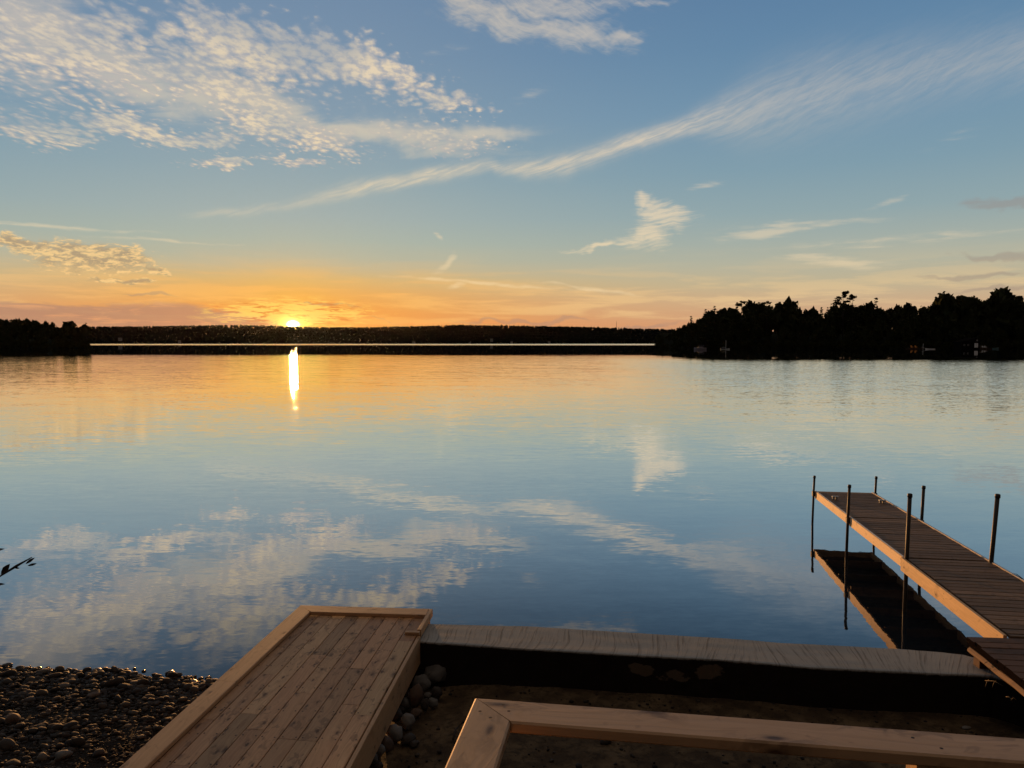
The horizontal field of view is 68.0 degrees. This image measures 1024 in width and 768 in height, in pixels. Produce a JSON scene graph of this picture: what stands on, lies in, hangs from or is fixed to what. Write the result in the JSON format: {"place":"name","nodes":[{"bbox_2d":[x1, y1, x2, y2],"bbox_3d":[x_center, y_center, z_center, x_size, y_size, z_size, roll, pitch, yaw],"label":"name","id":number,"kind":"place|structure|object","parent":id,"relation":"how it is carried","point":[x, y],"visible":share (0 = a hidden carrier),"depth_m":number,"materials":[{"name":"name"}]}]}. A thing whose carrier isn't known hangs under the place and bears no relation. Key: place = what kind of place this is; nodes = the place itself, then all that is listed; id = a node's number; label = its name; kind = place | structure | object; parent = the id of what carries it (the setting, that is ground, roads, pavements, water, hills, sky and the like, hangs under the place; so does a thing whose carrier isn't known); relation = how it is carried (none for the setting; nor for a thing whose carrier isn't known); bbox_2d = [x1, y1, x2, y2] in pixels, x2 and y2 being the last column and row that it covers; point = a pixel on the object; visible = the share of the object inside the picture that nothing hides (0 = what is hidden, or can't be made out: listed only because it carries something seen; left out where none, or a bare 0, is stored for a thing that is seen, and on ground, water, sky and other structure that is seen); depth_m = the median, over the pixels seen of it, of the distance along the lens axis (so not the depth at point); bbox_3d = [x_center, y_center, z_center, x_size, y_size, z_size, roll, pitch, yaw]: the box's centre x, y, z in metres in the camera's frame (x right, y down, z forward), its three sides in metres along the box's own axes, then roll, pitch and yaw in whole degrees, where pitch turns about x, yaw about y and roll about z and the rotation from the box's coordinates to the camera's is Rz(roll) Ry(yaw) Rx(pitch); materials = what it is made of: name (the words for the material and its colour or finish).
{"place":"outdoors","nodes":[
{"label":"outdoors","id":0,"kind":"place"},
{"bbox_2d":[0,336,84,347],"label":"hills","id":1,"kind":"structure","parent":0,"point":[49,342],"depth_m":433.30,"materials":[{"name":"black plant"}]},
{"bbox_2d":[0,318,90,347],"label":"headland woodland","id":2,"kind":"object","parent":1,"relation":"on","point":[25,330],"visible":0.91,"depth_m":405.41,"materials":[{"name":"green plant"}]},
{"bbox_2d":[82,323,91,341],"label":"pine tree","id":3,"kind":"object","parent":2,"relation":"on","point":[86,333],"visible":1,"depth_m":395.10,"materials":[{"name":"black plant"}]},
{"bbox_2d":[60,321,76,340],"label":"oak tree","id":4,"kind":"object","parent":1,"relation":"on","point":[67,330],"visible":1,"depth_m":397.41,"materials":[{"name":"black plant"}]},
{"bbox_2d":[56,324,889,343],"bbox_3d":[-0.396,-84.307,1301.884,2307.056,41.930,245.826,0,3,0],"label":"forest","id":5,"kind":"object","parent":1,"relation":"on","point":[496,332],"visible":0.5,"depth_m":1262.32,"materials":[{"name":"green plant"}]},
{"bbox_2d":[0,665,217,767],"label":"gravel","id":6,"kind":"structure","parent":0,"point":[23,691],"depth_m":7.46,"materials":[{"name":"gravel"}]},
{"bbox_2d":[5,713,20,723],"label":"cobble","id":7,"kind":"object","parent":6,"relation":"on","point":[13,718],"visible":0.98,"depth_m":7.09,"materials":[{"name":"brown stone"}]},
{"bbox_2d":[93,748,104,756],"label":"cobble","id":8,"kind":"object","parent":6,"relation":"on","point":[99,752],"visible":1,"depth_m":6.50,"materials":[{"name":"stone"}]},
{"bbox_2d":[91,328,655,342],"bbox_3d":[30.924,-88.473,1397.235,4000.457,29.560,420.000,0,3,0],"label":"hills","id":9,"kind":"structure","parent":0,"point":[192,338],"depth_m":1239.86,"materials":[{"name":"black plant"}]},
{"bbox_2d":[0,343,1023,690],"bbox_3d":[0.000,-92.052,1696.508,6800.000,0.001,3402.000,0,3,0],"label":"water","id":10,"kind":"structure","parent":0,"point":[206,509],"depth_m":19.00,"materials":[{"name":"blue liquid"}]},
{"bbox_2d":[694,347,706,349],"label":"motorboat","id":11,"kind":"object","parent":10,"relation":"on","point":[699,348],"visible":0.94,"depth_m":324.26,"materials":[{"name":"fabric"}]},
{"bbox_2d":[811,475,1023,638],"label":"dock","id":12,"kind":"object","parent":10,"relation":"in","point":[981,595],"visible":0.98,"depth_m":10.00,"materials":[{"name":"brown wood"}]},
{"bbox_2d":[0,665,1023,767],"bbox_3d":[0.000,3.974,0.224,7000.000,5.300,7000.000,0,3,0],"label":"ground","id":13,"kind":"structure","parent":0,"point":[449,714],"depth_m":6.92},
{"bbox_2d":[2,663,12,666],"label":"wet stone","id":14,"kind":"object","parent":13,"relation":"on","point":[7,664],"visible":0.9,"depth_m":8.48,"materials":[{"name":"grey stone"}]},
{"bbox_2d":[0,738,15,750],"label":"cobble","id":15,"kind":"object","parent":13,"relation":"on","point":[7,744],"visible":0.98,"depth_m":6.58,"materials":[{"name":"stone"}]},
{"bbox_2d":[0,548,36,584],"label":"shrub","id":16,"kind":"object","parent":13,"relation":"on","point":[5,570],"visible":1,"depth_m":3.05,"materials":[{"name":"black plant"}]},
{"bbox_2d":[23,696,35,702],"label":"cobble","id":17,"kind":"object","parent":13,"relation":"on","point":[30,699],"visible":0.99,"depth_m":7.55,"materials":[{"name":"stone"}]},
{"bbox_2d":[55,750,72,759],"bbox_3d":[-3.821,3.163,6.471,0.119,0.082,0.120,3,4,38],"label":"cobble","id":18,"kind":"object","parent":13,"relation":"on","point":[62,754],"visible":1,"depth_m":6.44,"materials":[{"name":"grey stone"}]},
{"bbox_2d":[87,691,100,698],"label":"cobble","id":19,"kind":"object","parent":13,"relation":"on","point":[94,694],"visible":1,"depth_m":7.69,"materials":[{"name":"brown stone"}]},
{"bbox_2d":[130,680,137,684],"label":"cobble","id":20,"kind":"object","parent":13,"relation":"on","point":[133,682],"visible":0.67,"depth_m":7.95,"materials":[{"name":"stone"}]},
{"bbox_2d":[119,605,432,767],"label":"timber deck","id":21,"kind":"structure","parent":13,"relation":"on","point":[303,686],"depth_m":6.59,"materials":[{"name":"brown wood"}]},
{"bbox_2d":[370,754,377,766],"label":"boulder","id":22,"kind":"object","parent":13,"relation":"on","point":[375,759],"visible":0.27,"depth_m":6.33,"materials":[{"name":"grey stone"}]},
{"bbox_2d":[373,762,383,767],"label":"boulder","id":23,"kind":"object","parent":13,"relation":"on","point":[378,765],"visible":1,"depth_m":6.26,"materials":[{"name":"stone"}]},
{"bbox_2d":[376,744,385,758],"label":"boulder","id":24,"kind":"object","parent":13,"relation":"on","point":[381,750],"visible":0.41,"depth_m":6.44,"materials":[{"name":"stone"}]},
{"bbox_2d":[381,734,393,751],"bbox_3d":[-1.110,3.124,6.604,0.133,0.132,0.147,2,4,32],"label":"boulder","id":25,"kind":"object","parent":13,"relation":"on","point":[387,742],"visible":0.52,"depth_m":6.57,"materials":[{"name":"grey stone"}]},
{"bbox_2d":[386,724,402,741],"bbox_3d":[-1.056,3.110,6.763,0.170,0.163,0.143,0,3,0],"label":"boulder","id":26,"kind":"object","parent":13,"relation":"on","point":[394,732],"visible":0.73,"depth_m":6.71,"materials":[{"name":"stone"}]},
{"bbox_2d":[400,697,410,709],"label":"boulder","id":27,"kind":"object","parent":13,"relation":"on","point":[405,703],"visible":0.62,"depth_m":7.29,"materials":[{"name":"grey stone"}]},
{"bbox_2d":[400,713,414,729],"bbox_3d":[-0.965,3.103,6.987,0.122,0.128,0.121,3,4,38],"label":"boulder","id":28,"kind":"object","parent":13,"relation":"on","point":[407,721],"visible":1,"depth_m":6.96,"materials":[{"name":"stone"}]},
{"bbox_2d":[401,733,415,744],"bbox_3d":[-0.916,3.130,6.691,0.131,0.088,0.107,0,3,0],"label":"boulder","id":29,"kind":"object","parent":13,"relation":"on","point":[407,738],"visible":0.98,"depth_m":6.66,"materials":[{"name":"stone"}]},
{"bbox_2d":[409,740,419,747],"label":"boulder","id":30,"kind":"object","parent":13,"relation":"on","point":[414,743],"visible":1,"depth_m":6.63,"materials":[{"name":"stone"}]},
{"bbox_2d":[408,684,422,707],"bbox_3d":[-0.935,3.027,7.362,0.156,0.248,0.153,0,3,0],"label":"boulder","id":31,"kind":"object","parent":13,"relation":"on","point":[415,695],"visible":0.98,"depth_m":7.31,"materials":[{"name":"brown stone"}]},
{"bbox_2d":[410,708,421,716],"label":"boulder","id":32,"kind":"object","parent":13,"relation":"on","point":[416,712],"visible":0.84,"depth_m":7.16,"materials":[{"name":"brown stone"}]},
{"bbox_2d":[412,674,430,690],"bbox_3d":[-0.916,3.043,7.708,0.201,0.194,0.187,0,3,0],"label":"boulder","id":33,"kind":"object","parent":13,"relation":"on","point":[423,681],"visible":0.71,"depth_m":7.64,"materials":[{"name":"grey stone"}]},
{"bbox_2d":[420,698,428,711],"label":"boulder","id":34,"kind":"object","parent":13,"relation":"on","point":[424,703],"visible":1,"depth_m":7.28,"materials":[{"name":"stone"}]},
{"bbox_2d":[424,692,431,698],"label":"boulder","id":35,"kind":"object","parent":13,"relation":"on","point":[427,695],"visible":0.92,"depth_m":7.53,"materials":[{"name":"grey stone"}]},
{"bbox_2d":[428,697,437,708],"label":"boulder","id":36,"kind":"object","parent":13,"relation":"on","point":[433,703],"visible":0.97,"depth_m":7.34,"materials":[{"name":"grey stone"}]},
{"bbox_2d":[424,665,445,684],"bbox_3d":[-0.794,3.016,7.892,0.245,0.202,0.217,0,3,0],"label":"boulder","id":37,"kind":"object","parent":13,"relation":"on","point":[435,673],"visible":0.89,"depth_m":7.84,"materials":[{"name":"grey stone"}]},
{"bbox_2d":[430,686,442,698],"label":"boulder","id":38,"kind":"object","parent":13,"relation":"on","point":[436,692],"visible":0.96,"depth_m":7.53,"materials":[{"name":"stone"}]},
{"bbox_2d":[452,720,465,739],"bbox_3d":[-0.455,3.108,6.890,0.059,0.038,0.440,1,3,22],"label":"stick","id":39,"kind":"object","parent":13,"relation":"on","point":[454,734],"visible":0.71,"depth_m":6.78,"materials":[{"name":"brown wood"}]},
{"bbox_2d":[401,689,1015,767],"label":"sand pebbles","id":40,"kind":"object","parent":13,"relation":"on","point":[602,742],"visible":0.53,"depth_m":6.66,"materials":[{"name":"gravel"}]},
{"bbox_2d":[409,624,1023,727],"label":"sea wall","id":41,"kind":"structure","parent":13,"relation":"on","point":[856,678],"depth_m":7.56,"materials":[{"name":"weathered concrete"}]},
{"bbox_2d":[445,698,1023,767],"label":"railing","id":42,"kind":"object","parent":13,"relation":"on","point":[489,726],"visible":1,"depth_m":2.26,"materials":[{"name":"brown wood"}]},
{"bbox_2d":[966,637,1023,695],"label":"landing","id":43,"kind":"object","parent":13,"relation":"on","point":[1002,658],"visible":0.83,"depth_m":7.04,"materials":[{"name":"brown wood"}]},
{"bbox_2d":[0,0,1023,330],"label":"sky","id":44,"kind":"structure","parent":0,"point":[643,164],"materials":[{"name":"blue"}]},
{"bbox_2d":[659,332,1023,348],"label":"hills","id":45,"kind":"structure","parent":0,"point":[774,338],"depth_m":414.69,"materials":[{"name":"black plant"}]},
{"bbox_2d":[686,316,695,345],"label":"spruce tree","id":46,"kind":"object","parent":45,"relation":"on","point":[690,333],"visible":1,"depth_m":390.72,"materials":[{"name":"black plant"}]},
{"bbox_2d":[696,309,715,345],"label":"spruce tree","id":47,"kind":"object","parent":45,"relation":"on","point":[705,333],"visible":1,"depth_m":392.19,"materials":[{"name":"black plant"}]},
{"bbox_2d":[708,306,724,340],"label":"spruce tree","id":48,"kind":"object","parent":45,"relation":"on","point":[714,328],"visible":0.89,"depth_m":394.40,"materials":[{"name":"black plant"}]},
{"bbox_2d":[730,301,749,340],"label":"pine tree","id":49,"kind":"object","parent":45,"relation":"on","point":[741,316],"visible":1,"depth_m":395.99,"materials":[{"name":"black plant"}]},
{"bbox_2d":[759,301,775,335],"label":"pine tree","id":50,"kind":"object","parent":45,"relation":"on","point":[763,314],"visible":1,"depth_m":395.50,"materials":[{"name":"black plant"}]},
{"bbox_2d":[770,296,799,331],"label":"maple tree","id":51,"kind":"object","parent":45,"relation":"on","point":[787,314],"visible":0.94,"depth_m":390.46,"materials":[{"name":"black plant"}]},
{"bbox_2d":[654,295,1023,348],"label":"peninsula woodland","id":52,"kind":"object","parent":45,"relation":"on","point":[907,322],"visible":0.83,"depth_m":384.43,"materials":[{"name":"green plant"}]},
{"bbox_2d":[833,290,850,339],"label":"pine tree","id":53,"kind":"object","parent":45,"relation":"on","point":[844,295],"visible":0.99,"depth_m":390.62,"materials":[{"name":"black plant"}]},
{"bbox_2d":[843,294,860,338],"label":"pine tree","id":54,"kind":"object","parent":45,"relation":"on","point":[850,308],"visible":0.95,"depth_m":391.62,"materials":[{"name":"black plant"}]},
{"bbox_2d":[868,298,883,341],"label":"spruce tree","id":55,"kind":"object","parent":45,"relation":"on","point":[874,315],"visible":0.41,"depth_m":386.19,"materials":[{"name":"black plant"}]},
{"bbox_2d":[928,291,961,343],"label":"oak tree","id":56,"kind":"object","parent":45,"relation":"on","point":[945,304],"visible":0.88,"depth_m":375.79,"materials":[{"name":"black plant"}]},
{"bbox_2d":[953,338,980,348],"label":"boathouse","id":57,"kind":"object","parent":45,"relation":"on","point":[969,343],"visible":0.97,"depth_m":341.73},
{"bbox_2d":[956,295,983,322],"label":"oak tree","id":58,"kind":"object","parent":45,"relation":"on","point":[968,307],"visible":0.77,"depth_m":374.77,"materials":[{"name":"black plant"}]},
{"bbox_2d":[984,286,1018,344],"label":"oak tree","id":59,"kind":"object","parent":45,"relation":"on","point":[1000,308],"visible":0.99,"depth_m":367.77,"materials":[{"name":"green plant"}]},
{"bbox_2d":[1017,296,1023,322],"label":"pine tree","id":60,"kind":"object","parent":45,"relation":"on","point":[1020,305],"visible":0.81,"depth_m":370.56,"materials":[{"name":"black plant"}]}
]}

